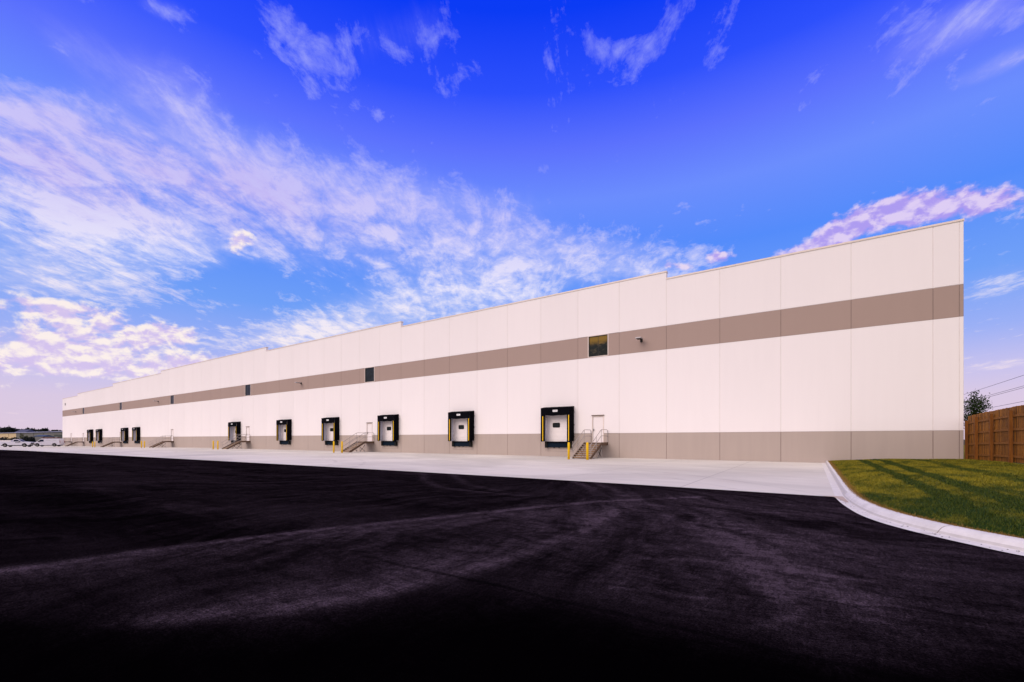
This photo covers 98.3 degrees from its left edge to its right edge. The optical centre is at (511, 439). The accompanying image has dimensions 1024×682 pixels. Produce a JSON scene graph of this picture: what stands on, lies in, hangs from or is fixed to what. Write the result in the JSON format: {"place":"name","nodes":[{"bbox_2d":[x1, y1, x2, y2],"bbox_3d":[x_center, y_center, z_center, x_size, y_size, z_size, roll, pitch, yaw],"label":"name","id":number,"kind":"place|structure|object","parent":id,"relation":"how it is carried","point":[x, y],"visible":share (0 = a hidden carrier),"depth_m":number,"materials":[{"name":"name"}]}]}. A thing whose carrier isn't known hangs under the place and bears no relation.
{"place":"outdoors","nodes":[
{"label":"outdoors","id":0,"kind":"place"},
{"bbox_2d":[0,445,833,496],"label":"concrete apron","id":1,"kind":"object","parent":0,"point":[804,478],"visible":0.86,"depth_m":25.20,"materials":[{"name":"grey concrete"}]},
{"bbox_2d":[0,439,35,446],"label":"pickup truck","id":2,"kind":"object","parent":1,"relation":"on","point":[14,442],"visible":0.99,"depth_m":106.33,"materials":[{"name":"white paint"}]},
{"bbox_2d":[34,439,64,446],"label":"cargo van","id":3,"kind":"object","parent":1,"relation":"on","point":[51,442],"visible":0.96,"depth_m":113.36,"materials":[{"name":"white paint"}]},
{"bbox_2d":[66,438,82,445],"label":"steel stair","id":4,"kind":"object","parent":1,"relation":"on","point":[74,443],"visible":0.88,"depth_m":119.22,"materials":[{"name":"metal"}]},
{"bbox_2d":[100,437,121,446],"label":"steel stair","id":5,"kind":"object","parent":1,"relation":"on","point":[114,442],"visible":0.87,"depth_m":102.16,"materials":[{"name":"metal"}]},
{"bbox_2d":[149,436,173,447],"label":"steel stair","id":6,"kind":"object","parent":1,"relation":"on","point":[159,443],"visible":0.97,"depth_m":84.83,"materials":[{"name":"metal"}]},
{"bbox_2d":[222,434,250,448],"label":"steel stair","id":7,"kind":"object","parent":1,"relation":"on","point":[230,445],"visible":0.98,"depth_m":68.04,"materials":[{"name":"metal"}]},
{"bbox_2d":[340,432,373,452],"bbox_3d":[-18.021,0.347,51.620,1.610,2.294,3.553,0,0,34],"label":"steel stair","id":8,"kind":"object","parent":1,"relation":"on","point":[358,444],"visible":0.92,"depth_m":51.21,"materials":[{"name":"metal"}]},
{"bbox_2d":[568,442,569,458],"bbox_3d":[4.220,0.854,32.901,0.176,1.280,0.176,0,0,34],"label":"bollard","id":9,"kind":"object","parent":1,"relation":"on","point":[568,450],"visible":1,"depth_m":32.83,"materials":[{"name":"yellow metal"}]},
{"bbox_2d":[586,442,588,459],"bbox_3d":[5.461,0.854,32.059,0.176,1.280,0.176,0,0,34],"label":"bollard","id":10,"kind":"object","parent":1,"relation":"on","point":[587,450],"visible":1,"depth_m":32.01,"materials":[{"name":"yellow metal"}]},
{"bbox_2d":[572,429,607,458],"bbox_3d":[6.233,0.347,35.176,1.610,2.294,3.553,0,0,34],"label":"steel stair","id":11,"kind":"object","parent":1,"relation":"on","point":[594,447],"visible":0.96,"depth_m":34.77,"materials":[{"name":"metal"}]},
{"bbox_2d":[0,450,1023,681],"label":"asphalt","id":12,"kind":"structure","parent":0,"point":[115,568],"depth_m":4.63,"materials":[{"name":"black asphalt"}]},
{"bbox_2d":[0,431,61,441],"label":"metal building","id":13,"kind":"structure","parent":12,"relation":"on","point":[17,434],"depth_m":241.02,"materials":[{"name":"grey metal"}]},
{"bbox_2d":[33,435,53,437],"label":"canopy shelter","id":14,"kind":"object","parent":12,"relation":"on","point":[43,436],"visible":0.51,"depth_m":199.16,"materials":[{"name":"metal"}]},
{"bbox_2d":[830,496,847,501],"bbox_3d":[8.107,1.487,11.068,0.513,0.002,1.343,0,0,29],"label":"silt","id":15,"kind":"object","parent":12,"relation":"on","point":[842,498],"visible":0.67,"depth_m":11.11,"materials":[{"name":"grey concrete"}]},
{"bbox_2d":[822,461,1023,555],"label":"kerb","id":16,"kind":"structure","parent":12,"relation":"on","point":[875,512],"depth_m":7.34,"materials":[{"name":"concrete"}]},
{"bbox_2d":[0,0,1023,439],"label":"sky","id":17,"kind":"structure","parent":0,"point":[183,182],"materials":[{"name":"blue"}]},
{"bbox_2d":[828,445,1023,538],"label":"lawn","id":18,"kind":"structure","parent":0,"point":[986,521],"depth_m":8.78,"materials":[{"name":"green plant"}]},
{"bbox_2d":[964,390,992,425],"bbox_3d":[36.966,-1.431,35.459,2.447,5.267,2.210,0,0,34],"label":"young tree","id":19,"kind":"object","parent":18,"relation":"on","point":[974,406],"visible":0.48,"depth_m":35.21,"materials":[{"name":"green plant"}]},
{"bbox_2d":[965,405,1023,462],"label":"wooden fence","id":20,"kind":"object","parent":18,"relation":"on","point":[997,435],"visible":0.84,"depth_m":20.62,"materials":[{"name":"brown wood"}]},
{"bbox_3d":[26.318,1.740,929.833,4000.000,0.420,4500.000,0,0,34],"label":"ground","id":21,"kind":"structure","parent":0,"visible":0},
{"bbox_2d":[0,427,16,432],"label":"tree","id":22,"kind":"object","parent":21,"relation":"on","point":[5,430],"visible":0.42,"depth_m":320.65,"materials":[{"name":"green plant"}]},
{"bbox_2d":[16,428,34,431],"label":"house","id":23,"kind":"structure","parent":21,"relation":"on","point":[29,430],"depth_m":298.45,"materials":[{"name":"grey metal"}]},
{"bbox_2d":[22,436,30,441],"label":"bush","id":24,"kind":"object","parent":21,"relation":"on","point":[26,438],"visible":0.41,"depth_m":149.44,"materials":[{"name":"green plant"}]},
{"bbox_2d":[42,427,50,431],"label":"tree","id":25,"kind":"object","parent":21,"relation":"on","point":[45,430],"visible":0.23,"depth_m":319.49,"materials":[{"name":"green plant"}]},
{"bbox_2d":[62,218,963,462],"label":"warehouse","id":26,"kind":"structure","parent":21,"relation":"on","point":[852,350],"depth_m":34.59,"materials":[{"name":"beige paint"}]},
{"bbox_2d":[170,395,173,403],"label":"window","id":27,"kind":"structure","parent":26,"relation":"in","point":[171,396],"depth_m":86.88,"materials":[{"name":"glass"}]},
{"bbox_2d":[233,424,236,439],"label":"dock door","id":28,"kind":"structure","parent":26,"relation":"in","point":[234,427],"depth_m":72.50,"materials":[{"name":"white paint"}]},
{"bbox_2d":[245,384,250,395],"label":"window","id":29,"kind":"structure","parent":26,"relation":"in","point":[248,386],"depth_m":69.85,"materials":[{"name":"glass"}]},
{"bbox_2d":[246,426,249,440],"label":"door","id":30,"kind":"structure","parent":26,"relation":"in","point":[247,427],"depth_m":69.91,"materials":[{"name":"white paint"}]},
{"bbox_2d":[282,425,285,440],"bbox_3d":[-32.397,-1.094,63.652,2.540,2.700,0.079,0,0,34],"label":"dock door","id":31,"kind":"structure","parent":26,"relation":"in","point":[283,426],"depth_m":64.06,"materials":[{"name":"white paint"}]},
{"bbox_2d":[327,423,332,440],"bbox_3d":[-23.194,-1.094,57.413,2.540,2.700,0.079,0,0,34],"label":"dock door","id":32,"kind":"structure","parent":26,"relation":"in","point":[329,425],"depth_m":57.80,"materials":[{"name":"white paint"}]},
{"bbox_2d":[365,367,373,382],"bbox_3d":[-17.082,-7.765,53.219,1.820,1.810,0.152,0,0,34],"label":"window","id":33,"kind":"structure","parent":26,"relation":"in","point":[369,371],"depth_m":53.28,"materials":[{"name":"glass"}]},
{"bbox_2d":[367,422,372,440],"bbox_3d":[-17.121,-0.885,53.162,1.120,2.270,0.190,0,0,34],"label":"door","id":34,"kind":"structure","parent":26,"relation":"in","point":[369,425],"depth_m":53.20,"materials":[{"name":"white paint"}]},
{"bbox_2d":[384,421,391,440],"bbox_3d":[-14.010,-1.094,51.186,2.540,2.700,0.079,0,0,34],"label":"dock door","id":35,"kind":"structure","parent":26,"relation":"in","point":[387,424],"depth_m":51.44,"materials":[{"name":"white paint"}]},
{"bbox_2d":[454,418,466,440],"bbox_3d":[-4.922,-1.094,45.025,2.540,2.700,0.079,0,0,34],"label":"dock door","id":36,"kind":"structure","parent":26,"relation":"in","point":[460,425],"depth_m":45.25,"materials":[{"name":"white paint"}]},
{"bbox_2d":[547,415,570,441],"bbox_3d":[4.166,-1.094,38.863,2.540,2.700,0.079,0,0,34],"label":"dock door","id":37,"kind":"structure","parent":26,"relation":"in","point":[557,424],"depth_m":38.96,"materials":[{"name":"white paint"}]},
{"bbox_2d":[591,415,603,441],"bbox_3d":[7.134,-0.885,36.718,1.120,2.270,0.190,0,0,34],"label":"door","id":38,"kind":"structure","parent":26,"relation":"in","point":[597,420],"depth_m":36.77,"materials":[{"name":"white paint"}]},
{"bbox_2d":[588,333,607,357],"bbox_3d":[7.172,-7.765,36.775,1.820,1.810,0.152,0,0,34],"label":"window","id":39,"kind":"structure","parent":26,"relation":"in","point":[597,344],"depth_m":36.77,"materials":[{"name":"glass"}]}
]}

